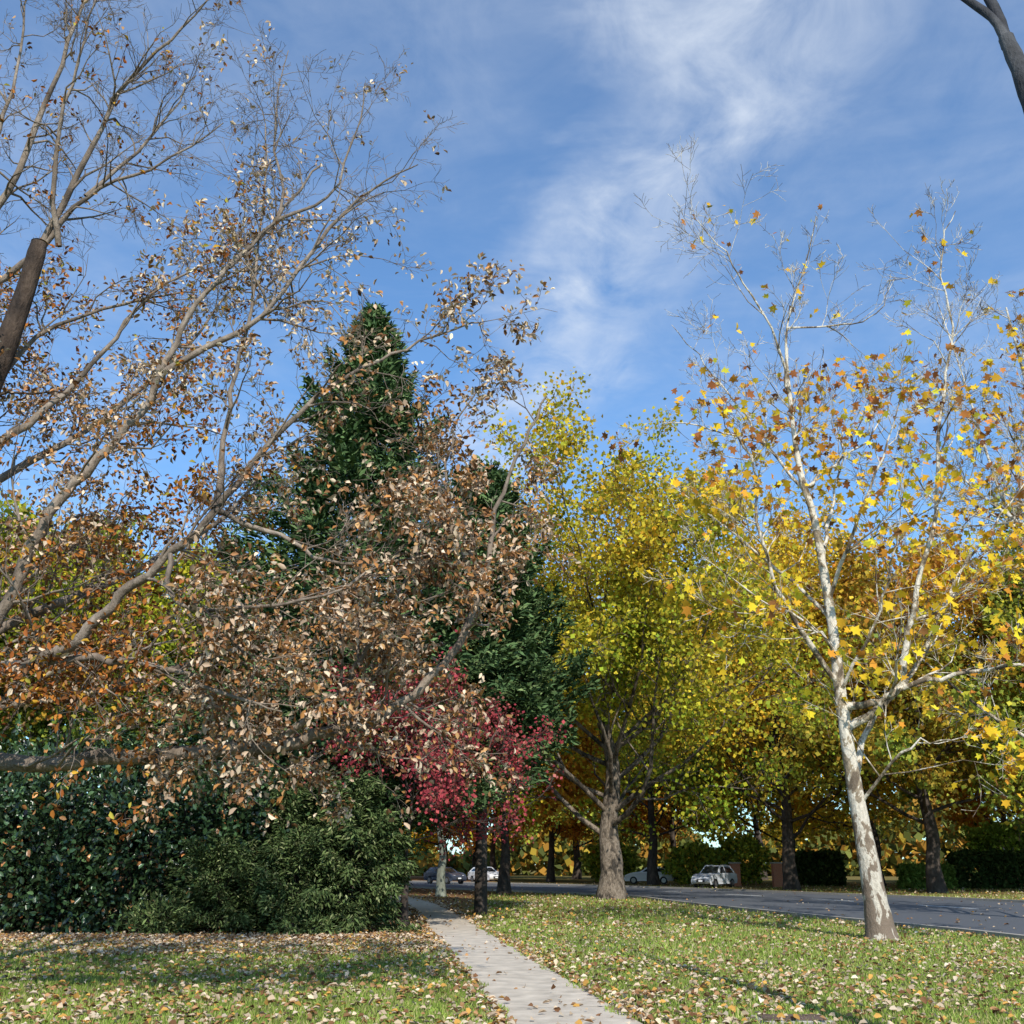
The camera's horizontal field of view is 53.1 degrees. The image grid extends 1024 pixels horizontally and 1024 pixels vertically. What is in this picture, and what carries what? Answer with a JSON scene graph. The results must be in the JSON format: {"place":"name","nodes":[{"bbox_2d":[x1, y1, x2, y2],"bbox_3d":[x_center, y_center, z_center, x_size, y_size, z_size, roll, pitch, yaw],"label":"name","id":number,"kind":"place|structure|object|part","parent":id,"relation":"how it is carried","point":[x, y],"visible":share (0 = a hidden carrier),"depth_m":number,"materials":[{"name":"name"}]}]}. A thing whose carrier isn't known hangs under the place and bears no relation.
{"place":"outdoors","nodes":[
{"label":"outdoors","id":0,"kind":"place"},
{"bbox_2d":[0,867,1023,1023],"bbox_3d":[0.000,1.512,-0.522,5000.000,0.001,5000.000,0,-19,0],"label":"ground","id":1,"kind":"structure","parent":0,"point":[588,880],"depth_m":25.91,"materials":[{"name":"plant"}]},
{"bbox_2d":[0,491,147,791],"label":"green tree","id":2,"kind":"object","parent":1,"relation":"on","point":[38,729],"visible":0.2,"depth_m":35.75,"materials":[{"name":"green plant"}]},
{"bbox_2d":[1,503,165,790],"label":"street tree","id":3,"kind":"object","parent":1,"relation":"on","point":[104,534],"visible":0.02,"depth_m":58.38,"materials":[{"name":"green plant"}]},
{"bbox_2d":[0,701,311,935],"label":"camellia shrub","id":4,"kind":"object","parent":1,"relation":"on","point":[76,866],"visible":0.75,"depth_m":26.27,"materials":[{"name":"green plant"}]},
{"bbox_2d":[53,535,271,867],"bbox_3d":[-11.333,7.755,38.954,11.498,14.225,11.453,10,-21,-27],"label":"green tree","id":5,"kind":"object","parent":1,"relation":"on","point":[171,647],"visible":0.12,"depth_m":35.94,"materials":[{"name":"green plant"}]},
{"bbox_2d":[163,828,284,933],"bbox_3d":[-7.228,9.295,25.790,2.849,2.633,3.384,9,-21,-24],"label":"juniper shrub","id":6,"kind":"object","parent":1,"relation":"on","point":[213,868],"visible":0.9,"depth_m":25.25,"materials":[{"name":"green plant"}]},
{"bbox_2d":[134,540,315,737],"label":"street tree","id":7,"kind":"object","parent":1,"relation":"on","point":[251,580],"depth_m":65.83,"materials":[{"name":"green plant"}]},
{"bbox_2d":[108,885,361,936],"bbox_3d":[-6.806,9.725,24.912,6.346,1.317,1.852,-2,-19,5],"label":"ground shrub","id":8,"kind":"object","parent":1,"relation":"on","point":[152,923],"visible":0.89,"depth_m":24.71,"materials":[{"name":"green plant"}]},
{"bbox_2d":[221,781,353,928],"bbox_3d":[-6.006,9.105,27.224,3.230,3.949,3.714,8,-21,-23],"label":"juniper shrub","id":9,"kind":"object","parent":1,"relation":"on","point":[304,793],"visible":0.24,"depth_m":27.25,"materials":[{"name":"green plant"}]},
{"bbox_2d":[0,0,580,840],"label":"oak tree","id":10,"kind":"object","parent":1,"relation":"on","point":[72,676],"visible":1,"depth_m":13.44,"materials":[{"name":"brown plant"}]},
{"bbox_2d":[226,821,368,932],"bbox_3d":[-5.313,9.220,25.793,3.584,2.788,3.017,2,-19,-6],"label":"juniper shrub","id":11,"kind":"object","parent":1,"relation":"on","point":[291,858],"visible":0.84,"depth_m":25.47,"materials":[{"name":"green plant"}]},
{"bbox_2d":[103,298,553,834],"bbox_3d":[-5.499,2.317,35.592,13.931,22.254,15.127,0,-19,0],"label":"cypress tree","id":12,"kind":"object","parent":1,"relation":"on","point":[346,463],"visible":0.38,"depth_m":34.21,"materials":[{"name":"green plant"}]},
{"bbox_2d":[206,664,458,929],"bbox_3d":[-5.744,8.143,30.008,7.306,7.721,6.801,-8,-21,22],"label":"evergreen shrub","id":13,"kind":"object","parent":1,"relation":"on","point":[381,807],"visible":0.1,"depth_m":28.65,"materials":[{"name":"green plant"}]},
{"bbox_2d":[243,596,450,850],"bbox_3d":[-6.714,8.891,40.102,10.307,12.802,10.348,-16,-25,38],"label":"green tree","id":14,"kind":"object","parent":1,"relation":"on","point":[419,829],"depth_m":39.20,"materials":[{"name":"green plant"}]},
{"bbox_2d":[278,767,425,933],"bbox_3d":[-4.185,8.821,26.706,3.910,4.157,3.400,6,-20,-16],"label":"juniper shrub","id":15,"kind":"object","parent":1,"relation":"on","point":[379,883],"visible":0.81,"depth_m":26.14,"materials":[{"name":"green plant"}]},
{"bbox_2d":[290,629,572,926],"bbox_3d":[-2.361,7.879,29.599,8.341,7.842,8.596,6,-20,-16],"label":"maple tree","id":16,"kind":"object","parent":1,"relation":"on","point":[439,789],"visible":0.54,"depth_m":29.05,"materials":[{"name":"red plant"}]},
{"bbox_2d":[394,822,474,866],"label":"street tree","id":17,"kind":"object","parent":1,"relation":"on","point":[425,839],"visible":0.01,"depth_m":121.86,"materials":[{"name":"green plant"}]},
{"bbox_2d":[409,831,473,858],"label":"street tree","id":18,"kind":"object","parent":1,"relation":"on","point":[433,837],"visible":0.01,"depth_m":132.66,"materials":[{"name":"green plant"}]},
{"bbox_2d":[405,751,537,896],"bbox_3d":[-3.212,14.348,58.250,10.503,14.327,8.000,0,-19,0],"label":"eucalyptus tree","id":19,"kind":"object","parent":1,"relation":"on","point":[440,891],"depth_m":56.43,"materials":[{"name":"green plant"}]},
{"bbox_2d":[452,808,497,867],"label":"street tree","id":20,"kind":"object","parent":1,"relation":"on","point":[473,860],"depth_m":141.98,"materials":[{"name":"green plant"}]},
{"bbox_2d":[420,778,543,880],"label":"street tree","id":21,"kind":"object","parent":1,"relation":"on","point":[492,855],"depth_m":112.80,"materials":[{"name":"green plant"}]},
{"bbox_2d":[417,455,601,913],"bbox_3d":[-1.157,6.048,38.724,9.068,17.244,8.623,-3,-19,8],"label":"cypress tree","id":22,"kind":"object","parent":1,"relation":"on","point":[537,673],"visible":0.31,"depth_m":37.38,"materials":[{"name":"green plant"}]},
{"bbox_2d":[396,642,625,892],"bbox_3d":[-0.490,14.892,65.689,15.327,18.142,18.382,-11,-22,28],"label":"street tree","id":23,"kind":"object","parent":1,"relation":"on","point":[567,792],"visible":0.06,"depth_m":64.51,"materials":[{"name":"yellow plant"}]},
{"bbox_2d":[0,882,1023,1023],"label":"fallen leaves","id":24,"kind":"object","parent":1,"relation":"on","point":[216,938],"visible":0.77,"depth_m":16.39,"materials":[{"name":"brown plant"}]},
{"bbox_2d":[398,896,641,1023],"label":"footpath","id":25,"kind":"structure","parent":1,"relation":"on","point":[537,982],"depth_m":15.09,"materials":[{"name":"grey concrete"}]},
{"bbox_2d":[147,782,975,876],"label":"distant trees","id":26,"kind":"object","parent":1,"relation":"on","point":[910,846],"visible":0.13,"depth_m":166.46,"materials":[{"name":"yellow plant"}]},
{"bbox_2d":[509,757,645,881],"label":"street tree","id":27,"kind":"object","parent":1,"relation":"on","point":[573,828],"visible":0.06,"depth_m":104.91,"materials":[{"name":"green plant"}]},
{"bbox_2d":[499,805,657,878],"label":"street tree","id":28,"kind":"object","parent":1,"relation":"on","point":[577,873],"depth_m":127.88,"materials":[{"name":"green plant"}]},
{"bbox_2d":[624,867,673,883],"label":"white car","id":29,"kind":"object","parent":1,"relation":"on","point":[634,878],"visible":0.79,"depth_m":93.53,"materials":[{"name":"white paint"}]},
{"bbox_2d":[511,632,804,884],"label":"plane tree","id":30,"kind":"object","parent":1,"relation":"on","point":[653,878],"visible":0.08,"depth_m":90.67,"materials":[{"name":"yellow plant"}]},
{"bbox_2d":[456,367,885,899],"bbox_3d":[4.722,6.735,54.868,29.099,26.605,28.160,-17,-25,40],"label":"plane tree","id":31,"kind":"object","parent":1,"relation":"on","point":[618,637],"visible":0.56,"depth_m":50.58,"materials":[{"name":"yellow plant"}]},
{"bbox_2d":[617,711,731,880],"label":"street tree","id":32,"kind":"object","parent":1,"relation":"on","point":[665,823],"visible":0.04,"depth_m":114.45,"materials":[{"name":"yellow plant"}]},
{"bbox_2d":[578,831,771,884],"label":"garden bush","id":33,"kind":"object","parent":1,"relation":"on","point":[754,853],"visible":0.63,"depth_m":92.82,"materials":[{"name":"green plant"}]},
{"bbox_2d":[691,865,737,887],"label":"silver car","id":34,"kind":"object","parent":1,"relation":"on","point":[714,876],"visible":0.99,"depth_m":78.60,"materials":[{"name":"grey paint"}]},
{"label":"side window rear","id":35,"kind":"part","parent":34,"relation":"part of","materials":[{"name":"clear glass"}]},
{"bbox_2d":[409,886,1023,939],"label":"kerb","id":36,"kind":"structure","parent":1,"relation":"on","point":[998,934],"depth_m":33.78,"materials":[{"name":"concrete"}]},
{"bbox_2d":[729,864,740,886],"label":"shaft","id":37,"kind":"object","parent":1,"relation":"on","point":[736,868],"visible":0.64,"depth_m":83.14,"materials":[{"name":"red brick"}]},
{"bbox_2d":[687,769,829,879],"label":"street tree","id":38,"kind":"object","parent":1,"relation":"on","point":[758,835],"visible":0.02,"depth_m":128.26,"materials":[{"name":"yellow plant"}]},
{"bbox_2d":[771,864,782,886],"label":"shaft","id":39,"kind":"object","parent":1,"relation":"on","point":[777,875],"visible":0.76,"depth_m":80.78,"materials":[{"name":"red brick"}]},
{"bbox_2d":[750,1014,833,1023],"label":"utility cover","id":40,"kind":"object","parent":1,"relation":"on","point":[808,1017],"visible":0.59,"depth_m":11.02,"materials":[{"name":"metal"}]},
{"bbox_2d":[627,473,968,889],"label":"plane tree","id":41,"kind":"object","parent":1,"relation":"on","point":[809,568],"visible":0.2,"depth_m":72.55,"materials":[{"name":"yellow plant"}]},
{"bbox_2d":[687,649,934,850],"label":"street tree","id":42,"kind":"object","parent":1,"relation":"on","point":[903,804],"visible":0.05,"depth_m":98.61,"materials":[{"name":"yellow plant"}]},
{"bbox_2d":[601,135,1023,941],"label":"plane tree","id":43,"kind":"object","parent":1,"relation":"on","point":[879,923],"visible":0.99,"depth_m":25.50,"materials":[{"name":"yellow plant"}]},
{"bbox_2d":[779,848,847,885],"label":"hedge","id":44,"kind":"object","parent":1,"relation":"on","point":[824,867],"visible":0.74,"depth_m":85.77,"materials":[{"name":"green plant"}]},
{"bbox_2d":[706,579,978,885],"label":"street tree","id":45,"kind":"object","parent":1,"relation":"on","point":[802,807],"visible":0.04,"depth_m":88.85,"materials":[{"name":"yellow plant"}]},
{"bbox_2d":[709,510,1023,892],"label":"plane tree","id":46,"kind":"object","parent":1,"relation":"on","point":[862,585],"visible":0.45,"depth_m":64.12,"materials":[{"name":"yellow plant"}]},
{"bbox_2d":[803,267,1023,741],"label":"plane tree","id":47,"kind":"object","parent":1,"relation":"on","point":[1013,333],"visible":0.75,"depth_m":35.05,"materials":[{"name":"yellow plant"}]},
{"bbox_2d":[895,861,958,888],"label":"hedge","id":48,"kind":"object","parent":1,"relation":"on","point":[912,875],"visible":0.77,"depth_m":74.34,"materials":[{"name":"green plant"}]},
{"bbox_2d":[898,697,1023,843],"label":"street tree","id":49,"kind":"object","parent":1,"relation":"on","point":[969,819],"visible":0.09,"depth_m":97.52,"materials":[{"name":"yellow plant"}]},
{"bbox_2d":[901,583,1023,812],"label":"street tree","id":50,"kind":"object","parent":1,"relation":"on","point":[945,768],"visible":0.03,"depth_m":76.07,"materials":[{"name":"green plant"}]},
{"bbox_2d":[935,487,1023,831],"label":"plane tree","id":51,"kind":"object","parent":1,"relation":"on","point":[1004,615],"visible":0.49,"depth_m":59.92,"materials":[{"name":"yellow plant"}]},
{"bbox_2d":[944,847,1023,888],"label":"hedge","id":52,"kind":"object","parent":1,"relation":"on","point":[1000,861],"visible":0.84,"depth_m":75.43,"materials":[{"name":"green plant"}]},
{"bbox_2d":[954,818,1023,877],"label":"garden bush","id":53,"kind":"object","parent":1,"relation":"on","point":[984,837],"visible":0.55,"depth_m":79.39,"materials":[{"name":"green plant"}]},
{"bbox_2d":[961,0,1023,112],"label":"gum tree","id":54,"kind":"object","parent":1,"relation":"on","point":[992,13],"visible":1,"depth_m":9.74,"materials":[{"name":"grey plant"}]},
{"bbox_2d":[0,0,1023,864],"label":"sky","id":55,"kind":"structure","parent":0,"point":[570,109],"materials":[{"name":"blue"}]},
{"bbox_2d":[409,881,1023,934],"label":"road","id":56,"kind":"structure","parent":0,"point":[920,912],"depth_m":44.41,"materials":[{"name":"grey asphalt"}]},
{"bbox_2d":[423,867,466,883],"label":"dark car","id":57,"kind":"object","parent":56,"relation":"on","point":[430,875],"visible":0.76,"depth_m":94.83,"materials":[{"name":"grey paint"}]},
{"bbox_2d":[468,867,498,881],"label":"white car","id":58,"kind":"object","parent":56,"relation":"on","point":[492,873],"visible":0.37,"depth_m":102.06,"materials":[{"name":"white paint"}]},
{"bbox_2d":[412,883,976,908],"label":"road markings","id":59,"kind":"object","parent":56,"relation":"on","point":[821,899],"visible":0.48,"depth_m":50.80,"materials":[{"name":"paint"}]},
{"bbox_2d":[411,880,1023,902],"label":"kerb","id":60,"kind":"structure","parent":56,"relation":"on","point":[960,898],"depth_m":62.36,"materials":[{"name":"concrete"}]}
]}

